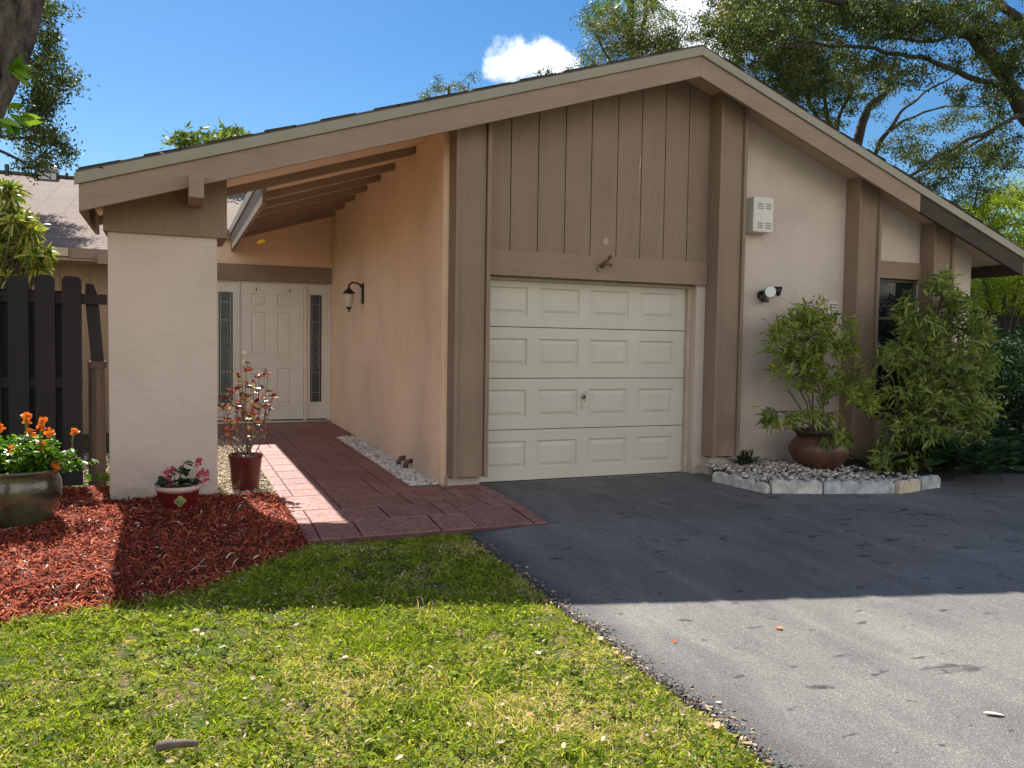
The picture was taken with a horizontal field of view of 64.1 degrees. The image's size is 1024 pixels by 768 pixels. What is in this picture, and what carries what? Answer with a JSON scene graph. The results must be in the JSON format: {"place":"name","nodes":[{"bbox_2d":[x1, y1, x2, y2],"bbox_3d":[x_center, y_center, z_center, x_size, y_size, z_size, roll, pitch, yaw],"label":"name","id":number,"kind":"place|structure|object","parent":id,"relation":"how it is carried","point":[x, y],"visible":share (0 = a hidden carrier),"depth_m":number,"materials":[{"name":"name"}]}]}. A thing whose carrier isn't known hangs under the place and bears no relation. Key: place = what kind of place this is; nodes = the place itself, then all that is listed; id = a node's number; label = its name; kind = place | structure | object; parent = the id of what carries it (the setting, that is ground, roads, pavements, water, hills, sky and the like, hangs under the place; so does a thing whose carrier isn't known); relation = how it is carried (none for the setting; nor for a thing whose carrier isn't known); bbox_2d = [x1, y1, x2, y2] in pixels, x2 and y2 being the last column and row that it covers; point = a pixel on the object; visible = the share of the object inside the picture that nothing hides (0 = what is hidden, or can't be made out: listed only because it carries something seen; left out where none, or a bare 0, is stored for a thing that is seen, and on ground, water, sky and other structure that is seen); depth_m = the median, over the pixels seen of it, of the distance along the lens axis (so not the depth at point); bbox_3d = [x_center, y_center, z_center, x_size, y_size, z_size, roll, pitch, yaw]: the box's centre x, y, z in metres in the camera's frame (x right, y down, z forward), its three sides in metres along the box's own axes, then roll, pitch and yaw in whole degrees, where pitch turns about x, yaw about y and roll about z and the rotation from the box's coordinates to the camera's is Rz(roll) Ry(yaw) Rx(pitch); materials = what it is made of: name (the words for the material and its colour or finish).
{"place":"outdoors","nodes":[
{"label":"outdoors","id":0,"kind":"place"},
{"bbox_2d":[218,441,272,494],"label":"gravel path","id":1,"kind":"structure","parent":0,"point":[229,477],"depth_m":8.00,"materials":[{"name":"beige gravel"}]},
{"bbox_2d":[218,435,276,495],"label":"tan gravel","id":2,"kind":"structure","parent":0,"point":[222,454],"depth_m":8.37,"materials":[{"name":"beige gravel"}]},
{"bbox_2d":[217,366,278,491],"bbox_3d":[-2.491,0.410,7.640,0.570,1.162,0.453,0,3,-23],"label":"potted plant","id":3,"kind":"object","parent":2,"relation":"on","point":[245,468],"visible":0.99,"depth_m":7.57,"materials":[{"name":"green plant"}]},
{"bbox_2d":[0,409,1012,767],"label":"ground","id":4,"kind":"structure","parent":0,"point":[122,655],"depth_m":3.74,"materials":[{"name":"green plant"}]},
{"bbox_2d":[0,0,44,135],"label":"leaning tree","id":5,"kind":"object","parent":4,"relation":"on","point":[20,21],"visible":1,"depth_m":3.81,"materials":[{"name":"brown plant"}]},
{"bbox_2d":[0,177,63,289],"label":"variegated shrub","id":6,"kind":"object","parent":4,"relation":"on","point":[24,252],"visible":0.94,"depth_m":8.05,"materials":[{"name":"green plant"}]},
{"bbox_2d":[0,0,98,184],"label":"oak tree","id":7,"kind":"object","parent":4,"relation":"on","point":[43,99],"visible":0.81,"depth_m":13.53,"materials":[{"name":"green plant"}]},
{"bbox_2d":[0,275,106,486],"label":"wooden fence","id":8,"kind":"object","parent":4,"relation":"on","point":[41,349],"visible":0.88,"depth_m":7.65,"materials":[{"name":"brown wood"}]},
{"bbox_2d":[83,453,109,483],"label":"yard gravel","id":9,"kind":"structure","parent":4,"relation":"on","point":[86,459],"depth_m":8.90,"materials":[{"name":"beige gravel"}]},
{"bbox_2d":[0,484,312,626],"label":"mulch bed","id":10,"kind":"object","parent":4,"relation":"on","point":[213,570],"visible":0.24,"depth_m":5.33,"materials":[{"name":"brown wood"}]},
{"bbox_2d":[0,412,99,530],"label":"potted plant","id":11,"kind":"object","parent":10,"relation":"on","point":[31,487],"visible":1,"depth_m":5.82,"materials":[{"name":"green plant"}]},
{"bbox_2d":[86,472,109,482],"bbox_3d":[-3.842,0.878,7.731,0.342,0.106,0.209,2,3,20],"label":"spider plant","id":12,"kind":"object","parent":10,"relation":"on","point":[106,476],"visible":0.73,"depth_m":7.70,"materials":[{"name":"green plant"}]},
{"bbox_2d":[154,457,209,510],"bbox_3d":[-2.660,0.796,6.519,0.364,0.422,0.352,2,3,29],"label":"potted plant","id":13,"kind":"object","parent":10,"relation":"on","point":[180,493],"visible":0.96,"depth_m":6.46,"materials":[{"name":"red plant"}]},
{"bbox_2d":[156,739,198,751],"bbox_3d":[-1.243,1.341,3.037,0.148,0.037,0.034,0,3,-14],"label":"stick","id":14,"kind":"object","parent":4,"relation":"on","point":[163,745],"visible":1,"depth_m":3.03,"materials":[{"name":"grey wood"}]},
{"bbox_2d":[159,118,249,149],"bbox_3d":[-7.465,-3.147,20.411,2.480,6.952,1.819,2,3,22],"label":"fruit tree","id":15,"kind":"object","parent":4,"relation":"on","point":[187,139],"visible":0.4,"depth_m":20.02,"materials":[{"name":"green plant"}]},
{"bbox_2d":[218,422,546,545],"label":"walkway","id":16,"kind":"structure","parent":4,"relation":"on","point":[326,482],"depth_m":7.38,"materials":[{"name":"red brick"}]},
{"bbox_2d":[337,435,437,485],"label":"white pebbles","id":17,"kind":"object","parent":16,"relation":"on","point":[410,476],"visible":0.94,"depth_m":9.36,"materials":[{"name":"white gravel"}]},
{"bbox_2d":[0,550,774,767],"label":"clover weeds","id":18,"kind":"object","parent":4,"relation":"on","point":[364,721],"visible":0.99,"depth_m":3.43,"materials":[{"name":"green plant"}]},
{"bbox_2d":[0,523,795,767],"bbox_3d":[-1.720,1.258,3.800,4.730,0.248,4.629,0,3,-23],"label":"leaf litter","id":19,"kind":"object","parent":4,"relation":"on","point":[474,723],"visible":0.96,"depth_m":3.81,"materials":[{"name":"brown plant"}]},
{"bbox_2d":[416,70,484,99],"bbox_3d":[-2.023,-4.948,25.906,2.141,10.173,2.307,1,3,3],"label":"oak tree","id":20,"kind":"object","parent":4,"relation":"on","point":[439,86],"visible":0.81,"depth_m":25.57,"materials":[{"name":"green plant"}]},
{"bbox_2d":[0,44,1023,501],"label":"house","id":21,"kind":"structure","parent":4,"relation":"on","point":[496,326],"depth_m":8.87,"materials":[{"name":"paint"}]},
{"bbox_2d":[240,282,303,419],"bbox_3d":[-3.896,-0.526,13.306,1.010,2.215,0.105,0,3,-23],"label":"front door","id":22,"kind":"structure","parent":21,"relation":"in","point":[271,314],"depth_m":13.32,"materials":[{"name":"white paint"}]},
{"bbox_2d":[343,282,363,311],"bbox_3d":[-2.186,-1.192,11.233,0.287,0.428,0.176,0,3,-23],"label":"wall lantern","id":23,"kind":"object","parent":21,"relation":"attached to","point":[348,297],"depth_m":11.19,"materials":[{"name":"black metal"}]},
{"bbox_2d":[396,455,405,464],"bbox_3d":[-1.264,0.884,9.280,0.105,0.148,0.056,0,3,-23],"label":"drain spout","id":24,"kind":"object","parent":21,"relation":"attached to","point":[400,459],"visible":0.81,"depth_m":9.26,"materials":[{"name":"metal"}]},
{"bbox_2d":[403,458,412,467],"bbox_3d":[-1.149,0.894,9.003,0.105,0.148,0.056,0,3,-23],"label":"drain spout","id":25,"kind":"object","parent":21,"relation":"attached to","point":[406,463],"visible":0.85,"depth_m":8.98,"materials":[{"name":"metal"}]},
{"bbox_2d":[479,275,688,482],"bbox_3d":[0.796,-0.079,8.791,2.600,2.230,0.100,0,3,-23],"label":"garage door","id":26,"kind":"structure","parent":21,"relation":"in","point":[585,380],"depth_m":8.77,"materials":[{"name":"paint"}]},
{"bbox_2d":[596,255,612,271],"bbox_3d":[0.975,-1.259,8.525,0.175,0.177,0.085,3,4,38],"label":"lamp bracket","id":27,"kind":"object","parent":21,"relation":"attached to","point":[600,267],"visible":1,"depth_m":8.51,"materials":[{"name":"brown metal"}]},
{"bbox_2d":[746,196,773,234],"bbox_3d":[2.801,-1.909,9.270,0.280,0.390,0.162,0,3,-23],"label":"utility box","id":28,"kind":"object","parent":21,"relation":"attached to","point":[759,215],"visible":0.91,"depth_m":9.20,"materials":[{"name":"white metal"}]},
{"bbox_2d":[757,286,781,301],"bbox_3d":[2.968,-1.030,9.357,0.292,0.190,0.219,0,3,-23],"label":"floodlight","id":29,"kind":"object","parent":21,"relation":"attached to","point":[769,292],"visible":1,"depth_m":9.34,"materials":[{"name":"black metal"}]},
{"bbox_2d":[827,302,837,317],"bbox_3d":[3.867,-0.895,9.845,0.160,0.190,0.019,0,3,-23],"label":"louver vent","id":30,"kind":"object","parent":21,"relation":"attached to","point":[834,305],"visible":0.66,"depth_m":9.84,"materials":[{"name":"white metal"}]},
{"bbox_2d":[875,278,916,418],"bbox_3d":[4.803,-0.438,10.324,0.700,1.760,0.140,0,3,-23],"label":"window","id":31,"kind":"structure","parent":21,"relation":"in","point":[890,289],"depth_m":10.31,"materials":[{"name":"black glass"}]},
{"bbox_2d":[530,63,575,75],"bbox_3d":[1.270,-5.569,28.281,1.034,11.298,2.324,4,4,45],"label":"oak tree","id":32,"kind":"object","parent":4,"relation":"on","point":[548,71],"visible":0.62,"depth_m":27.97,"materials":[{"name":"green plant"}]},
{"bbox_2d":[579,0,678,57],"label":"palm tree","id":33,"kind":"object","parent":4,"relation":"on","point":[626,2],"visible":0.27,"depth_m":30.35,"materials":[{"name":"green plant"}]},
{"bbox_2d":[567,0,701,66],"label":"oak tree","id":34,"kind":"object","parent":4,"relation":"on","point":[663,40],"visible":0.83,"depth_m":26.30,"materials":[{"name":"green plant"}]},
{"bbox_2d":[712,721,719,728],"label":"fallen leaf","id":35,"kind":"object","parent":4,"relation":"on","point":[716,724],"visible":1,"depth_m":3.34,"materials":[{"name":"beige plant"}]},
{"bbox_2d":[690,0,1004,190],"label":"oak tree","id":36,"kind":"object","parent":4,"relation":"on","point":[795,79],"visible":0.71,"depth_m":25.54,"materials":[{"name":"green plant"}]},
{"bbox_2d":[712,459,1012,482],"bbox_3d":[4.532,1.078,9.454,5.000,0.307,1.470,0,3,-23],"label":"planting bed","id":37,"kind":"object","parent":4,"relation":"on","point":[943,474],"visible":0.17,"depth_m":9.20,"materials":[{"name":"soil"}]},
{"bbox_2d":[724,449,765,464],"bbox_3d":[2.650,0.828,9.216,0.463,0.173,0.402,-1,4,-40],"label":"spider plant","id":38,"kind":"object","parent":37,"relation":"on","point":[747,459],"visible":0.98,"depth_m":9.27,"materials":[{"name":"green plant"}]},
{"bbox_2d":[705,459,927,483],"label":"bed pebbles","id":39,"kind":"object","parent":37,"relation":"on","point":[780,465],"visible":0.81,"depth_m":8.81,"materials":[{"name":"white gravel"}]},
{"bbox_2d":[849,454,879,472],"bbox_3d":[3.962,0.828,9.217,0.486,0.273,0.538,0,3,-8],"label":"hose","id":40,"kind":"object","parent":39,"relation":"on","point":[860,459],"visible":0.55,"depth_m":9.29,"materials":[{"name":"black rubber"}]},
{"bbox_2d":[750,291,889,469],"bbox_3d":[3.389,-0.054,9.017,2.344,2.027,1.075,-1,4,-40],"label":"potted plant","id":41,"kind":"object","parent":37,"relation":"on","point":[824,445],"visible":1,"depth_m":8.97,"materials":[{"name":"green plant"}]},
{"bbox_2d":[875,440,958,463],"bbox_3d":[4.887,0.752,9.762,1.236,0.393,0.935,1,3,4],"label":"fern","id":42,"kind":"object","parent":37,"relation":"on","point":[925,450],"visible":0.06,"depth_m":9.53,"materials":[{"name":"green plant"}]},
{"bbox_2d":[858,264,1013,475],"bbox_3d":[5.095,-0.030,9.725,3.144,2.680,1.278,-2,4,-42],"label":"shrub","id":43,"kind":"object","parent":37,"relation":"on","point":[959,373],"visible":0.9,"depth_m":9.44,"materials":[{"name":"green plant"}]},
{"bbox_2d":[888,434,995,468],"bbox_3d":[4.847,0.768,9.293,1.078,0.386,1.223,2,3,24],"label":"fern","id":44,"kind":"object","parent":37,"relation":"on","point":[938,459],"visible":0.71,"depth_m":9.06,"materials":[{"name":"green plant"}]},
{"bbox_2d":[929,441,1023,476],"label":"fern","id":45,"kind":"object","parent":37,"relation":"on","point":[975,468],"visible":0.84,"depth_m":8.78,"materials":[{"name":"green plant"}]},
{"bbox_2d":[960,435,1023,473],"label":"fern","id":46,"kind":"object","parent":37,"relation":"on","point":[1015,450],"visible":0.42,"depth_m":8.97,"materials":[{"name":"green plant"}]},
{"bbox_2d":[965,427,1023,444],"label":"fern","id":47,"kind":"object","parent":37,"relation":"on","point":[1004,432],"visible":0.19,"depth_m":10.75,"materials":[{"name":"green plant"}]},
{"bbox_2d":[725,0,1023,190],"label":"oak tree","id":48,"kind":"object","parent":4,"relation":"on","point":[984,34],"visible":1,"depth_m":19.15,"materials":[{"name":"green plant"}]},
{"bbox_2d":[920,170,1023,231],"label":"broadleaf tree","id":49,"kind":"object","parent":4,"relation":"on","point":[962,195],"visible":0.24,"depth_m":25.51,"materials":[{"name":"green plant"}]},
{"bbox_2d":[958,183,1023,315],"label":"broadleaf tree","id":50,"kind":"object","parent":4,"relation":"on","point":[996,200],"visible":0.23,"depth_m":23.92,"materials":[{"name":"green plant"}]},
{"bbox_2d":[964,327,1023,440],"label":"shrub","id":51,"kind":"object","parent":4,"relation":"on","point":[1013,379],"visible":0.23,"depth_m":11.94,"materials":[{"name":"green plant"}]},
{"bbox_2d":[968,318,1023,413],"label":"shrub","id":52,"kind":"object","parent":4,"relation":"on","point":[1015,333],"visible":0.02,"depth_m":18.64,"materials":[{"name":"green plant"}]},
{"bbox_2d":[969,294,1023,341],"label":"broadleaf tree","id":53,"kind":"object","parent":4,"relation":"on","point":[997,317],"visible":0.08,"depth_m":23.31,"materials":[{"name":"green plant"}]},
{"bbox_2d":[969,277,1023,342],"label":"broadleaf tree","id":54,"kind":"object","parent":4,"relation":"on","point":[976,289],"visible":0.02,"depth_m":27.82,"materials":[{"name":"green plant"}]},
{"bbox_2d":[970,265,1023,339],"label":"broadleaf tree","id":55,"kind":"object","parent":4,"relation":"on","point":[1007,291],"visible":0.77,"depth_m":19.65,"materials":[{"name":"green plant"}]},
{"bbox_2d":[972,169,1023,245],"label":"broadleaf tree","id":56,"kind":"object","parent":4,"relation":"on","point":[1019,215],"visible":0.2,"depth_m":31.35,"materials":[{"name":"green plant"}]},
{"bbox_2d":[978,325,1023,437],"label":"shrub","id":57,"kind":"object","parent":4,"relation":"on","point":[1011,404],"visible":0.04,"depth_m":13.88,"materials":[{"name":"green plant"}]},
{"bbox_2d":[986,332,1023,413],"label":"shrub","id":58,"kind":"object","parent":4,"relation":"on","point":[1015,349],"visible":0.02,"depth_m":16.98,"materials":[{"name":"green plant"}]},
{"bbox_2d":[998,313,1023,335],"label":"broadleaf tree","id":59,"kind":"object","parent":4,"relation":"on","point":[1022,319],"visible":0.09,"depth_m":21.20,"materials":[{"name":"green plant"}]},
{"bbox_2d":[0,0,1023,287],"label":"sky","id":60,"kind":"structure","parent":0,"point":[258,66],"materials":[{"name":"blue"}]},
{"bbox_2d":[470,473,1023,767],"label":"driveway","id":61,"kind":"structure","parent":0,"point":[896,640],"depth_m":4.98,"materials":[{"name":"grey asphalt"}]},
{"bbox_2d":[467,532,802,767],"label":"asphalt crumbs","id":62,"kind":"object","parent":61,"relation":"on","point":[779,763],"visible":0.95,"depth_m":3.90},
{"bbox_2d":[712,471,742,487],"bbox_3d":[2.246,1.004,8.508,0.073,0.149,0.387,-1,3,-28],"label":"edging stone","id":63,"kind":"object","parent":61,"relation":"on","point":[733,480],"visible":0.79,"depth_m":8.48,"materials":[{"name":"stone"}]},
{"bbox_2d":[740,479,769,493],"bbox_3d":[2.443,1.038,8.217,0.073,0.138,0.308,-1,3,-37],"label":"edging stone","id":64,"kind":"object","parent":61,"relation":"on","point":[753,485],"visible":0.74,"depth_m":8.18,"materials":[{"name":"concrete"}]},
{"bbox_2d":[769,479,821,493],"bbox_3d":[2.829,1.037,8.146,0.513,0.169,0.073,1,3,-4],"label":"edging stone","id":65,"kind":"object","parent":61,"relation":"on","point":[793,486],"visible":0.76,"depth_m":8.11,"materials":[{"name":"concrete"}]},
{"bbox_2d":[822,480,894,493],"bbox_3d":[3.485,1.050,8.236,0.771,0.166,0.072,0,3,-10],"label":"edging stone","id":66,"kind":"object","parent":61,"relation":"on","point":[859,487],"visible":0.8,"depth_m":8.20,"materials":[{"name":"grey stone"}]},
{"bbox_2d":[894,478,920,493],"bbox_3d":[4.047,1.056,8.373,0.367,0.162,0.073,-1,3,-32],"label":"edging stone","id":67,"kind":"object","parent":61,"relation":"on","point":[908,485],"visible":0.7,"depth_m":8.32,"materials":[{"name":"beige concrete"}]},
{"bbox_2d":[917,475,940,489],"bbox_3d":[4.377,1.045,8.590,0.319,0.166,0.074,-1,3,-31],"label":"edging stone","id":68,"kind":"object","parent":61,"relation":"on","point":[930,482],"visible":0.76,"depth_m":8.55,"materials":[{"name":"grey concrete"}]},
{"bbox_2d":[984,711,1002,714],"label":"fallen leaf","id":69,"kind":"object","parent":61,"relation":"on","point":[992,712],"visible":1,"depth_m":3.52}
]}

